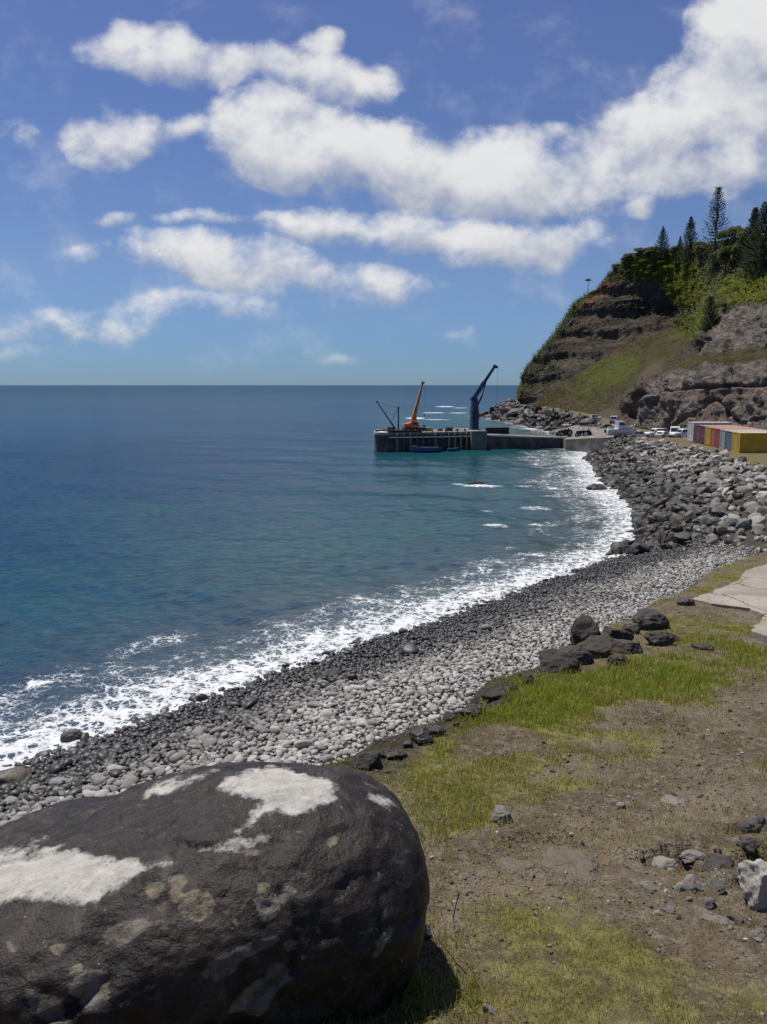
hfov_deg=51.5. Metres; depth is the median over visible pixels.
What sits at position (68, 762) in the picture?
cobble
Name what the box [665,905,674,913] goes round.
stone
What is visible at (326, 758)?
cobble
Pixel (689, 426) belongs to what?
door
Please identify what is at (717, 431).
door
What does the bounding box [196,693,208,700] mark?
cobble
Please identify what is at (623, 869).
stone
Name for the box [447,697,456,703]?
cobble
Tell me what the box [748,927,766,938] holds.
stone
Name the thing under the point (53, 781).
cobble
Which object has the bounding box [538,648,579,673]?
edge rock
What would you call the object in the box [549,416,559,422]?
rock
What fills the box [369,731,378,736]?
cobble
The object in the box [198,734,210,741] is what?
cobble
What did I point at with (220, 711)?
cobble
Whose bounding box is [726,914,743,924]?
stone
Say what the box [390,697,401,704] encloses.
cobble
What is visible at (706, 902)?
stone
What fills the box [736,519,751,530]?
rock
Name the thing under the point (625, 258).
tree
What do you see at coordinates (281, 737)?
cobble
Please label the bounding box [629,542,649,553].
rock
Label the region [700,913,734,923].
stone
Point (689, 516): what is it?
rock
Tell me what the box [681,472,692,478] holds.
rock
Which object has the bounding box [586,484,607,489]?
shore rock
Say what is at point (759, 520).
rock
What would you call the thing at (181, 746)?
cobble
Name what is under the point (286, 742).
cobble
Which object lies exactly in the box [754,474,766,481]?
rock
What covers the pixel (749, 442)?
shipping container
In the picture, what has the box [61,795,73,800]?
cobble
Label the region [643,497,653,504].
rock
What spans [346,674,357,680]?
cobble
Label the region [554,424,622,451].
apron
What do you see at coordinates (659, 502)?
rock
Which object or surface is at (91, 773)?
cobble
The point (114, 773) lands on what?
cobble
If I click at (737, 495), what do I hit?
rock
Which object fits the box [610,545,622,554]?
rock
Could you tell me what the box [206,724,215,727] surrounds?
cobble
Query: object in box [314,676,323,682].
cobble
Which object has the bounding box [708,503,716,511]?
rock
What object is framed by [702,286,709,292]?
shrub
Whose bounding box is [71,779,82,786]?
cobble
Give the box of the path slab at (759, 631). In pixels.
[751,615,766,642]
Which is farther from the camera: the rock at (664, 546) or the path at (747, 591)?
the rock at (664, 546)
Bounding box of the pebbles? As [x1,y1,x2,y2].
[0,538,759,826]
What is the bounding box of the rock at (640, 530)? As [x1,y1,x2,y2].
[633,527,647,534]
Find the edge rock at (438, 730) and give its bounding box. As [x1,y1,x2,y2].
[428,726,446,736]
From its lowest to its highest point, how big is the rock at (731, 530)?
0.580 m
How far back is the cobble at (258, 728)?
26.80 m
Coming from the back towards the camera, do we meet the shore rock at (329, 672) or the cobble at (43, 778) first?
the shore rock at (329, 672)
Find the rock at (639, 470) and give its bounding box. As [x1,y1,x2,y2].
[635,467,642,473]
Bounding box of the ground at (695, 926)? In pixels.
[15,404,766,1023]
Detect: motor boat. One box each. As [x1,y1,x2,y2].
[584,414,601,420]
[604,421,636,434]
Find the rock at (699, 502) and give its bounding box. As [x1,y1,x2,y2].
[696,499,706,504]
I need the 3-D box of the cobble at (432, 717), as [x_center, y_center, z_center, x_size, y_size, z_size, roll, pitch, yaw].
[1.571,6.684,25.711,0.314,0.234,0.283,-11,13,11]
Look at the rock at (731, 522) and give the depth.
57.81 m
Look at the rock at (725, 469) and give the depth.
84.14 m
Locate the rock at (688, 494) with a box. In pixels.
[685,491,693,497]
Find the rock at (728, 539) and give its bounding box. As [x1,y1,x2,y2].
[724,536,733,543]
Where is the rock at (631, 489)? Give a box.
[627,487,636,495]
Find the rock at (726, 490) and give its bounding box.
[721,487,729,494]
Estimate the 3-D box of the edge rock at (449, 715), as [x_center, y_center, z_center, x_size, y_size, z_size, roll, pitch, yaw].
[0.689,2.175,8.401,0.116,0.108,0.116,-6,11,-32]
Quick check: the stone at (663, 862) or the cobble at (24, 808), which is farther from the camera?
the cobble at (24, 808)
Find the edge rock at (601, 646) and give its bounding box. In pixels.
[577,634,613,657]
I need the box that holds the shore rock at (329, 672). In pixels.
[317,669,341,676]
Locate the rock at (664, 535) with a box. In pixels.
[661,531,669,543]
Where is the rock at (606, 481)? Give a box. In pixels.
[603,479,617,485]
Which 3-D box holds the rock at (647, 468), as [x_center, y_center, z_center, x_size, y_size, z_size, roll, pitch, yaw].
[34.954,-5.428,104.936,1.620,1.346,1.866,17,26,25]
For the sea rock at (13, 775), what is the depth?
24.72 m
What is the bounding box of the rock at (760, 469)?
[755,467,766,471]
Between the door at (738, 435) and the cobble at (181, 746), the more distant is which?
the door at (738, 435)
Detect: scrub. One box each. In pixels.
[515,236,766,399]
[626,253,766,338]
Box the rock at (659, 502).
[653,497,668,507]
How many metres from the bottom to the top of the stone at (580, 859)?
0.102 m
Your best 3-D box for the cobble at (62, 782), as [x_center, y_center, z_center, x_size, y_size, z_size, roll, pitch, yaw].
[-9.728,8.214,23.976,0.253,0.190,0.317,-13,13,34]
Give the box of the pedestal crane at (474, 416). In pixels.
[469,365,497,429]
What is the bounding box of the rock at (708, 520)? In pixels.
[699,515,719,526]
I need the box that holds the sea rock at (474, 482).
[468,481,487,484]
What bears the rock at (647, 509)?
on the ground at (695, 926)
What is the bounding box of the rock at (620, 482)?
[618,480,627,484]
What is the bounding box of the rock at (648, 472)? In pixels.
[643,470,652,476]
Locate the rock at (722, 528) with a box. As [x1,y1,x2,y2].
[715,522,728,535]
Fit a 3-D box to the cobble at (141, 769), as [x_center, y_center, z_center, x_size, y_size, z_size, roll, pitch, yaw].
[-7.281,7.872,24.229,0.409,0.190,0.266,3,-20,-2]
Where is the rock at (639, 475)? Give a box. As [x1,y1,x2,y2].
[630,474,642,477]
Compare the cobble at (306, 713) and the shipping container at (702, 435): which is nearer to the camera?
the cobble at (306, 713)
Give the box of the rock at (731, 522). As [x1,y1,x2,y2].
[724,518,738,526]
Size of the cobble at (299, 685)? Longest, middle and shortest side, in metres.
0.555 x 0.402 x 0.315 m
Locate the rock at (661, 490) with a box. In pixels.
[656,487,665,493]
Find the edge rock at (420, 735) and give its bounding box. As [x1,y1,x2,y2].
[409,726,433,744]
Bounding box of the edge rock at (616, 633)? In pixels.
[603,626,633,640]
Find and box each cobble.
[0,783,12,789]
[3,796,18,804]
[7,788,23,796]
[7,804,21,809]
[9,807,20,813]
[10,814,20,819]
[17,811,27,815]
[20,805,29,811]
[22,758,32,764]
[22,786,29,792]
[24,794,39,801]
[27,779,37,783]
[29,784,39,793]
[30,757,40,765]
[31,804,40,810]
[35,750,49,756]
[39,774,51,782]
[39,801,47,807]
[44,785,53,791]
[47,790,58,796]
[47,798,57,803]
[48,777,68,784]
[49,763,63,773]
[50,748,60,753]
[55,789,66,796]
[56,780,64,785]
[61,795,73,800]
[62,758,73,769]
[63,786,81,798]
[68,747,78,750]
[69,750,77,756]
[69,756,79,761]
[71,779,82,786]
[72,776,86,780]
[76,743,85,746]
[80,732,88,740]
[81,760,93,766]
[82,752,92,758]
[82,785,99,790]
[82,789,90,796]
[83,769,89,776]
[85,740,97,745]
[87,771,98,775]
[88,791,96,795]
[90,767,97,771]
[91,773,103,779]
[93,778,105,785]
[94,789,109,796]
[96,752,109,760]
[99,745,111,750]
[102,757,116,765]
[105,777,115,785]
[106,754,116,758]
[106,764,121,770]
[108,769,121,777]
[112,742,122,747]
[113,781,121,786]
[122,775,138,788]
[129,745,139,750]
[130,716,138,720]
[136,733,146,737]
[137,767,150,772]
[138,726,151,731]
[138,745,148,751]
[141,754,148,761]
[143,715,153,720]
[144,757,153,762]
[148,739,159,746]
[149,732,158,739]
[152,714,160,719]
[152,765,165,770]
[156,768,165,774]
[157,729,167,735]
[159,741,168,749]
[160,707,168,712]
[169,752,182,763]
[172,737,181,743]
[177,744,186,749]
[179,750,188,757]
[179,765,192,770]
[180,721,191,727]
[185,746,194,751]
[188,695,196,700]
[188,739,201,745]
[192,728,202,735]
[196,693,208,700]
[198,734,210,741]
[202,738,217,747]
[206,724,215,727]
[207,708,215,713]
[212,727,225,734]
[214,708,230,715]
[217,739,228,744]
[222,754,234,762]
[227,701,240,707]
[227,747,240,753]
[233,754,243,762]
[242,698,255,708]
[243,697,258,701]
[245,724,254,729]
[247,682,255,688]
[247,755,256,761]
[253,725,267,732]
[260,754,270,760]
[270,700,283,706]
[270,727,280,735]
[277,734,286,739]
[281,740,290,746]
[282,753,291,758]
[287,726,294,734]
[289,756,296,762]
[294,683,303,688]
[294,739,312,748]
[302,749,310,753]
[303,711,311,715]
[307,701,323,708]
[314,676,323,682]
[317,743,325,749]
[320,681,330,688]
[320,709,332,718]
[321,738,330,743]
[322,754,334,764]
[327,692,340,696]
[333,738,344,742]
[335,680,345,683]
[343,686,351,692]
[343,734,356,740]
[344,693,355,700]
[344,720,351,725]
[345,748,356,756]
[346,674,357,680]
[350,685,361,689]
[356,718,365,723]
[359,720,366,726]
[365,719,378,726]
[365,734,374,742]
[366,679,375,685]
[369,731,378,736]
[372,707,381,712]
[375,660,382,667]
[387,724,395,731]
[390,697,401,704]
[390,703,403,707]
[398,628,406,633]
[401,642,418,655]
[404,691,413,695]
[417,710,433,718]
[417,718,427,722]
[428,714,435,720]
[429,707,438,712]
[440,686,448,690]
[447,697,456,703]
[481,624,490,629]
[679,546,686,551]
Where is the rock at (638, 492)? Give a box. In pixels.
[633,488,646,497]
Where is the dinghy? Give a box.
[446,447,458,450]
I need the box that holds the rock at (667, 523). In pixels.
[663,521,671,526]
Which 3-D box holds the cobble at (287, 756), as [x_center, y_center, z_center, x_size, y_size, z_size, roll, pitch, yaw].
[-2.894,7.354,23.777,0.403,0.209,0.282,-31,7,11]
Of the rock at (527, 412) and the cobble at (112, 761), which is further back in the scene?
the rock at (527, 412)
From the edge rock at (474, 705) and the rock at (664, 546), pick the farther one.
the rock at (664, 546)
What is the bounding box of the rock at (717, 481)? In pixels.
[712,478,722,484]
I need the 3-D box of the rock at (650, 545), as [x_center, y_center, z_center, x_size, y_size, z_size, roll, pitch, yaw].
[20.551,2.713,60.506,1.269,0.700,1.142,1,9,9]
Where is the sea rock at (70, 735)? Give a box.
[60,729,83,742]
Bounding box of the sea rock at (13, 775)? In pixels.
[0,766,32,784]
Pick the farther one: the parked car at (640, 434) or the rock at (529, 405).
the rock at (529, 405)
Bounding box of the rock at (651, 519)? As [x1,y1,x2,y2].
[647,515,656,523]
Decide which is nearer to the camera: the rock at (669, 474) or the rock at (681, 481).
the rock at (681, 481)
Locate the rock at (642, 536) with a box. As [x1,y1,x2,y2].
[635,534,646,538]
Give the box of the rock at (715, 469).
[707,467,721,471]
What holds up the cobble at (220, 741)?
on the ground at (695, 926)
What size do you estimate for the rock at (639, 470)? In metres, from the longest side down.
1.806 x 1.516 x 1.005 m
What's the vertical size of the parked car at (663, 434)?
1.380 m
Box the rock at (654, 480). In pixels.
[652,478,663,483]
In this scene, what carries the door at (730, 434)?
in the shipping container at (728, 440)
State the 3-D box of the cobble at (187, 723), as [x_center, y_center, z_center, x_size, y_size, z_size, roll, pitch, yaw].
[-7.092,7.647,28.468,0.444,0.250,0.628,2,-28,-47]
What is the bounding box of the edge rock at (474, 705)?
[468,703,485,711]
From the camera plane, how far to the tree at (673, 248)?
269.66 m
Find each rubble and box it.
[479,401,600,434]
[582,434,766,553]
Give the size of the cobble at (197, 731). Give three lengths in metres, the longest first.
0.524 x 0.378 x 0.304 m
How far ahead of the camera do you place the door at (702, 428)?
120.60 m
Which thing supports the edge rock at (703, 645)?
on the ground at (695, 926)
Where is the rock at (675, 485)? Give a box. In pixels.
[666,483,680,489]
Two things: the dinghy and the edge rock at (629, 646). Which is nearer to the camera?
the edge rock at (629, 646)
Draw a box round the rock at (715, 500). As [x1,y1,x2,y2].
[711,497,720,503]
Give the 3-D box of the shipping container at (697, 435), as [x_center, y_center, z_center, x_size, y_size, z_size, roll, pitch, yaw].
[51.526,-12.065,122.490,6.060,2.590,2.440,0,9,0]
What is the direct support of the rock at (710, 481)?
on the ground at (695, 926)
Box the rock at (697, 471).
[694,468,705,474]
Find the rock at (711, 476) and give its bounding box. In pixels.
[707,474,719,478]
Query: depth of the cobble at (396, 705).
27.35 m
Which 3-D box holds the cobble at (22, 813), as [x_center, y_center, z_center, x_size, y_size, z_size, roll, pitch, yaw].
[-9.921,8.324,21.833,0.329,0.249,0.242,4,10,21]
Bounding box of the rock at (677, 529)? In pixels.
[674,526,683,532]
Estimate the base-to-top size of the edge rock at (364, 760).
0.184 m
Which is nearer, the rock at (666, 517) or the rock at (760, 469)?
the rock at (666, 517)
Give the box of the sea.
[0,385,635,770]
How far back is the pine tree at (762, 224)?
201.02 m
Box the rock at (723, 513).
[720,510,730,515]
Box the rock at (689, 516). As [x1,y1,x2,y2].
[684,511,696,522]
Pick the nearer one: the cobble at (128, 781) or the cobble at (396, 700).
the cobble at (128, 781)
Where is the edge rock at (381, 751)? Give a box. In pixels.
[379,749,386,757]
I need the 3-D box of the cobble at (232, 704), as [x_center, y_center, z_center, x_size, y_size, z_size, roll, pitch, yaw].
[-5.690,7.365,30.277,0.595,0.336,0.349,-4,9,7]
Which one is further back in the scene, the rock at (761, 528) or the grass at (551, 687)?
the rock at (761, 528)
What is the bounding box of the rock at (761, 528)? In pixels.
[751,524,766,533]
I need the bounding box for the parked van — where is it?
[669,426,679,437]
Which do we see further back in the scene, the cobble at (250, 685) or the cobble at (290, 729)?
the cobble at (250, 685)
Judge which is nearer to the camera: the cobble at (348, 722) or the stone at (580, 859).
the stone at (580, 859)
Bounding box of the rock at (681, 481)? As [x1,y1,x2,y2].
[675,478,686,483]
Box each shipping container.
[687,422,732,440]
[695,425,740,441]
[699,426,746,442]
[704,427,753,444]
[710,428,759,445]
[715,429,765,446]
[719,430,766,448]
[724,431,766,450]
[731,432,766,452]
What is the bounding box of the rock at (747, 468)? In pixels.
[741,466,754,472]
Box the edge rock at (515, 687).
[508,685,517,691]
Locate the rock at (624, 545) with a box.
[610,541,629,550]
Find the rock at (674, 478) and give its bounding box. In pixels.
[670,476,680,481]
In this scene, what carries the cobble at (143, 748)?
on the ground at (695, 926)
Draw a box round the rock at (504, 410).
[500,407,511,415]
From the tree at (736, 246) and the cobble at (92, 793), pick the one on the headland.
the tree at (736, 246)
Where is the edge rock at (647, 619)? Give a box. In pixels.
[632,608,669,630]
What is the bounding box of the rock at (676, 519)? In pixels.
[669,513,683,525]
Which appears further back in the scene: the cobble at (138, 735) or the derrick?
the derrick
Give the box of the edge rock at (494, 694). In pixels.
[484,688,507,700]
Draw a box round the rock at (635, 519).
[631,516,641,522]
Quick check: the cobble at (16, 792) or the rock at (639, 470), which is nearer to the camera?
the cobble at (16, 792)
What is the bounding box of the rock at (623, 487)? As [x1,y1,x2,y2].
[619,484,629,490]
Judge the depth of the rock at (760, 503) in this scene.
58.49 m
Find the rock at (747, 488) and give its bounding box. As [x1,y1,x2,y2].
[734,486,752,492]
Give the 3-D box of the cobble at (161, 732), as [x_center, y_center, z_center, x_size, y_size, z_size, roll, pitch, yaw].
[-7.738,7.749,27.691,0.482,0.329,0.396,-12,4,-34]
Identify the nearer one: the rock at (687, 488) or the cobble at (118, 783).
the cobble at (118, 783)
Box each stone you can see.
[424,923,431,937]
[481,1003,497,1013]
[490,805,512,823]
[494,857,533,872]
[541,849,598,880]
[608,863,639,875]
[616,802,625,807]
[639,880,655,891]
[652,855,677,868]
[660,795,685,805]
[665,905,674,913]
[674,874,707,891]
[679,849,705,862]
[700,896,714,909]
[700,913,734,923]
[701,852,734,871]
[709,878,724,894]
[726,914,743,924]
[730,870,739,885]
[735,834,760,854]
[737,859,766,910]
[740,816,766,833]
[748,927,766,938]
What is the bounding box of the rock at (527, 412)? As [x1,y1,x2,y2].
[522,408,532,419]
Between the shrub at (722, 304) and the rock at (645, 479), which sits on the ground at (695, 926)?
the rock at (645, 479)
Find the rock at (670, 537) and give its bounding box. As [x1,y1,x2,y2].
[665,532,674,543]
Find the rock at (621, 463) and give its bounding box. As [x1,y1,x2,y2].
[619,461,629,465]
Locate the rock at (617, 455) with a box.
[614,452,625,459]
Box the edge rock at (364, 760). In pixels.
[352,751,382,769]
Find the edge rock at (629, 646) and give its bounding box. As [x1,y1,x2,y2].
[610,638,642,653]
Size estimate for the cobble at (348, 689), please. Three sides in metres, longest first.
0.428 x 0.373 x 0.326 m
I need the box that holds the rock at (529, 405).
[527,403,537,407]
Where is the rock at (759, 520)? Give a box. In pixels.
[751,516,766,526]
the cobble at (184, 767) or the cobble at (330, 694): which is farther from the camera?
the cobble at (330, 694)
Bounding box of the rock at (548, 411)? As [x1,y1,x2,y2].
[544,408,554,415]
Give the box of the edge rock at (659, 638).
[643,631,674,646]
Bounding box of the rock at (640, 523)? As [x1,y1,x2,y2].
[634,519,651,527]
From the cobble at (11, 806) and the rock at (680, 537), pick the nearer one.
the cobble at (11, 806)
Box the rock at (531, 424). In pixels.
[528,422,535,427]
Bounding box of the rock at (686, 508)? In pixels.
[681,504,703,515]
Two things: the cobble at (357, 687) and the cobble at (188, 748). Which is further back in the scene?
the cobble at (357, 687)
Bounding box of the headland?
[518,247,766,431]
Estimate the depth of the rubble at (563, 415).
248.36 m
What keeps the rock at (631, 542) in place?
on the ground at (695, 926)
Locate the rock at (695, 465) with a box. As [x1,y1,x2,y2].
[691,462,700,468]
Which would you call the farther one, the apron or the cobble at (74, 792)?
the apron
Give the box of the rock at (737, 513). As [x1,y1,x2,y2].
[730,511,741,515]
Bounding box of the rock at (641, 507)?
[639,503,648,510]
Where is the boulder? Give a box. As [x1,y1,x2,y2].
[0,761,429,1023]
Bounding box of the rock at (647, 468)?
[642,466,653,471]
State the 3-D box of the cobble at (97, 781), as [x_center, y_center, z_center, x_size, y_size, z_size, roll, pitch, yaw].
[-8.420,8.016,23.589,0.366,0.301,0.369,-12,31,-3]
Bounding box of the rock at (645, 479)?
[642,477,649,482]
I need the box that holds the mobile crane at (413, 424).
[401,381,425,430]
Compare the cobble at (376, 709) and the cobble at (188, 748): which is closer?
the cobble at (188, 748)
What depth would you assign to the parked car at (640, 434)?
150.37 m
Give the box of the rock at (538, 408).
[534,406,541,413]
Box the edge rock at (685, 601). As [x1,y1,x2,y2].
[676,598,694,605]
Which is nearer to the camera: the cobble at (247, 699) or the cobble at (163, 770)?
the cobble at (163, 770)
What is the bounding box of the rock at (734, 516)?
[728,513,741,520]
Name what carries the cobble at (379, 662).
on the ground at (695, 926)
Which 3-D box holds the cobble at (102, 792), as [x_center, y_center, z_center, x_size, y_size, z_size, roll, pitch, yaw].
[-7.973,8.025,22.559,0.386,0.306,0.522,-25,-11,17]
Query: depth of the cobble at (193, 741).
26.02 m
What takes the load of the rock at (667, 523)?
on the ground at (695, 926)
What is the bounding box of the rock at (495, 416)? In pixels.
[491,413,502,419]
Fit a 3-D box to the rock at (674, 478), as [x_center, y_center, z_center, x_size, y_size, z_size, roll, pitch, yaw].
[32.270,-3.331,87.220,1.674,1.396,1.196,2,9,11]
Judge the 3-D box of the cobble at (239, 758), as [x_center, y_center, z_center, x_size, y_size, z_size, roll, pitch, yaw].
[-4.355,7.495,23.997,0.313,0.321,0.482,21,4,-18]
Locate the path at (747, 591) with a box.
[693,564,766,617]
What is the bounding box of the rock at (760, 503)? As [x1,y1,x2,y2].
[757,499,765,506]
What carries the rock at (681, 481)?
on the ground at (695, 926)
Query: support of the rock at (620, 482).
on the ground at (695, 926)
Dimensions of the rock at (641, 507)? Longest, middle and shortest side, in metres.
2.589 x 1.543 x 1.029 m
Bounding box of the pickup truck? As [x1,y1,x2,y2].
[668,428,687,437]
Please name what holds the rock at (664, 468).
on the ground at (695, 926)
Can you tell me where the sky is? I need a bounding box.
[0,0,766,384]
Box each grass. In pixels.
[319,559,766,1023]
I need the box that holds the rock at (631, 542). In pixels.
[626,540,639,545]
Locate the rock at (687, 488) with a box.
[677,485,694,493]
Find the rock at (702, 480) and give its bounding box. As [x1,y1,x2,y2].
[697,478,707,484]
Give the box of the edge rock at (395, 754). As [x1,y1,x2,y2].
[384,750,407,758]
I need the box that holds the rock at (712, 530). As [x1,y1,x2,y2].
[707,528,719,535]
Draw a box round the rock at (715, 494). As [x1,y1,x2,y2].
[711,492,721,497]
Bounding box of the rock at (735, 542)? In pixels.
[732,539,740,545]
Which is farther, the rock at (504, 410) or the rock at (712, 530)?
the rock at (504, 410)
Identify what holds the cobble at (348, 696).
on the ground at (695, 926)
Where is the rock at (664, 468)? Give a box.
[662,465,676,471]
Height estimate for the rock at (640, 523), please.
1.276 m
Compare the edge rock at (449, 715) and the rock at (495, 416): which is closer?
the edge rock at (449, 715)
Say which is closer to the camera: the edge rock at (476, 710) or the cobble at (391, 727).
the edge rock at (476, 710)
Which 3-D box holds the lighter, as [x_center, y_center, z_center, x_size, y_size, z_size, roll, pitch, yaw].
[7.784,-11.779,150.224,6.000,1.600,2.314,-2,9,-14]
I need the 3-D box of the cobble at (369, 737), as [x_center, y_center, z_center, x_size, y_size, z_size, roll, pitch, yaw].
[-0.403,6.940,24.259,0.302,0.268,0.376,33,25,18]
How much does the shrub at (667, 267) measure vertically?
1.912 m
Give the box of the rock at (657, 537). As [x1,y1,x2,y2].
[654,532,661,542]
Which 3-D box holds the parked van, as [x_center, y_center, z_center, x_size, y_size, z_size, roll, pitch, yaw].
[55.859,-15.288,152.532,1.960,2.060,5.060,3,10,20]
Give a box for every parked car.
[597,424,614,428]
[610,416,618,422]
[628,431,652,437]
[644,428,666,434]
[653,431,671,437]
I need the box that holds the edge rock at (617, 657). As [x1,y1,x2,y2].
[607,654,629,665]
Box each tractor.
[556,425,572,435]
[575,425,591,436]
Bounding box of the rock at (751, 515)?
[748,512,762,518]
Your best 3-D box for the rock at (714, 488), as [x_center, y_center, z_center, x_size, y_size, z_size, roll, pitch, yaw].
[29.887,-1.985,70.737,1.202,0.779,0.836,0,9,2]
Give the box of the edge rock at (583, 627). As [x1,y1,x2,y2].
[570,615,600,644]
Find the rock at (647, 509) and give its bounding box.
[644,505,654,513]
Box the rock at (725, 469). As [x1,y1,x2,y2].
[721,465,737,472]
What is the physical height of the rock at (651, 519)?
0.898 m
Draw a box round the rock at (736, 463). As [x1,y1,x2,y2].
[733,461,743,466]
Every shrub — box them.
[663,265,674,270]
[688,298,696,306]
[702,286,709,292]
[719,301,730,306]
[740,284,752,290]
[752,279,766,283]
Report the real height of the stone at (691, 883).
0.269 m
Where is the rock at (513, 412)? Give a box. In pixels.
[505,408,518,417]
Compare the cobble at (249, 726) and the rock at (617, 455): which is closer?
the cobble at (249, 726)
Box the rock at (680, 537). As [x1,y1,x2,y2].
[674,531,690,544]
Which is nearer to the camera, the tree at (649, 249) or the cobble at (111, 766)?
the cobble at (111, 766)
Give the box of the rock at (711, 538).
[705,533,720,544]
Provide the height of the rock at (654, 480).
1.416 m
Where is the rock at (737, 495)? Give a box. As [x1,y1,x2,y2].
[732,493,743,498]
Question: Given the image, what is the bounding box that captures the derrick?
[376,401,399,429]
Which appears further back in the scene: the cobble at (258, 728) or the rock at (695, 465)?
the rock at (695, 465)
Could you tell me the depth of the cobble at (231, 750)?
25.07 m
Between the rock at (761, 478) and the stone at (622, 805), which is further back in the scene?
the rock at (761, 478)
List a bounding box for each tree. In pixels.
[620,253,635,260]
[627,247,645,255]
[643,246,655,253]
[650,226,670,260]
[670,245,678,256]
[673,236,682,266]
[676,216,699,263]
[692,241,705,263]
[695,186,731,273]
[696,296,720,330]
[712,241,736,273]
[715,225,751,267]
[731,229,752,271]
[734,207,763,277]
[735,201,766,279]
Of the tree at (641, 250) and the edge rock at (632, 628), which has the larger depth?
the tree at (641, 250)
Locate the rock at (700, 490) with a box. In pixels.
[696,486,710,494]
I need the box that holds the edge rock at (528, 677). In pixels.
[523,674,533,684]
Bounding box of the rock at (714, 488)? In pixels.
[712,485,721,491]
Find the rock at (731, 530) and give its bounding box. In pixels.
[727,527,736,532]
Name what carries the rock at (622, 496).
on the ground at (695, 926)
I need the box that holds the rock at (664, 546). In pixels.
[660,543,671,549]
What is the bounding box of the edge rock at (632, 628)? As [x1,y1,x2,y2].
[621,623,640,634]
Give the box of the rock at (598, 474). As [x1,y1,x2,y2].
[594,472,604,476]
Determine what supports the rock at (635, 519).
on the ground at (695, 926)
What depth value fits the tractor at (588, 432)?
155.42 m
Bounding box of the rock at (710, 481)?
[705,478,715,484]
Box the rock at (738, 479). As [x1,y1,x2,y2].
[735,477,745,483]
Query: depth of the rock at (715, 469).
85.09 m
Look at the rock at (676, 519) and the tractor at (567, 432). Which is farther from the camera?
the tractor at (567, 432)
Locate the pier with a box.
[374,427,562,451]
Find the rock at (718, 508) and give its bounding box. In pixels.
[710,502,729,516]
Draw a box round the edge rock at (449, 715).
[443,712,455,721]
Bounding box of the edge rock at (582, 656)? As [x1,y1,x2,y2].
[558,645,593,664]
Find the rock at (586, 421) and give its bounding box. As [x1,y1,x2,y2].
[577,418,596,425]
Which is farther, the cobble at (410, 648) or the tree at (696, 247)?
the tree at (696, 247)
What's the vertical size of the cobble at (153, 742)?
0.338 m
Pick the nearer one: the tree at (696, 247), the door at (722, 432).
the door at (722, 432)
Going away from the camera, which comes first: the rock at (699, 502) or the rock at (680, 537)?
the rock at (680, 537)
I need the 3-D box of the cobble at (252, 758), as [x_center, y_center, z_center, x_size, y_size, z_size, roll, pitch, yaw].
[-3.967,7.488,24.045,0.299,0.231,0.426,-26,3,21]
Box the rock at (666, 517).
[662,513,670,522]
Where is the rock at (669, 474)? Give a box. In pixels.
[664,471,672,478]
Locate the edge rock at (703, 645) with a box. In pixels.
[691,643,713,649]
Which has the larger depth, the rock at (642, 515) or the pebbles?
the rock at (642, 515)
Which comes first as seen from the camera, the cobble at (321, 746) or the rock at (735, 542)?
the cobble at (321, 746)
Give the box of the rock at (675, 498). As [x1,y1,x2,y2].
[670,496,680,501]
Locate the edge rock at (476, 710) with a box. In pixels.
[450,707,481,719]
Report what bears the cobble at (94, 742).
on the ground at (695, 926)
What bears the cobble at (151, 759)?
on the ground at (695, 926)
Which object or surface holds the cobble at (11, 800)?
on the pebbles
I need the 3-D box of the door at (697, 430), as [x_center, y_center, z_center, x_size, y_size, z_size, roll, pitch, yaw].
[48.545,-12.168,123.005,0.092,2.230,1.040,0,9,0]
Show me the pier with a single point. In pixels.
(444, 439)
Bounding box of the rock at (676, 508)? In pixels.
[671,505,681,512]
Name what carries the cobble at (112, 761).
on the ground at (695, 926)
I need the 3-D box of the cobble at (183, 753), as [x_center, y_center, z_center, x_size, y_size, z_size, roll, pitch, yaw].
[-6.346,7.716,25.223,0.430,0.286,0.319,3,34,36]
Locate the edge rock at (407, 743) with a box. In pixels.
[403,740,412,747]
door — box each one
[688,423,690,438]
[690,423,692,438]
[696,426,698,440]
[700,427,703,441]
[705,428,708,442]
[710,429,713,443]
[715,430,719,445]
[720,431,723,446]
[725,432,728,448]
[728,432,731,448]
[732,433,736,449]
[736,434,739,450]
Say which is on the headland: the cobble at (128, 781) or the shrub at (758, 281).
the shrub at (758, 281)
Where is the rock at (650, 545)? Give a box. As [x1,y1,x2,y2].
[647,543,659,547]
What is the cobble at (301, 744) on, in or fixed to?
on the ground at (695, 926)
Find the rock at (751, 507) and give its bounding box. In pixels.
[745,502,761,514]
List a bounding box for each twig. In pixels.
[437,935,466,971]
[452,890,466,963]
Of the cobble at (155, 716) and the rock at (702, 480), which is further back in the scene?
the rock at (702, 480)
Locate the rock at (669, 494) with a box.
[664,490,676,500]
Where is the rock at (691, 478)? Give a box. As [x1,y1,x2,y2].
[686,476,694,480]
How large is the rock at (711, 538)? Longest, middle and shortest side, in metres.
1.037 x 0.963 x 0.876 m
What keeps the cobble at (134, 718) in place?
on the ground at (695, 926)
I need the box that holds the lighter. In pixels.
[409,445,440,452]
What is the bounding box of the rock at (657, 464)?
[648,462,660,466]
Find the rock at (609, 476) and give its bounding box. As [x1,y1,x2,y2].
[605,474,621,479]
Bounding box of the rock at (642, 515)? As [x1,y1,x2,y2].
[632,512,647,519]
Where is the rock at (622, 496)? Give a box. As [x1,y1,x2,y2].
[619,493,629,499]
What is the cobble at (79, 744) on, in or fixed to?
on the ground at (695, 926)

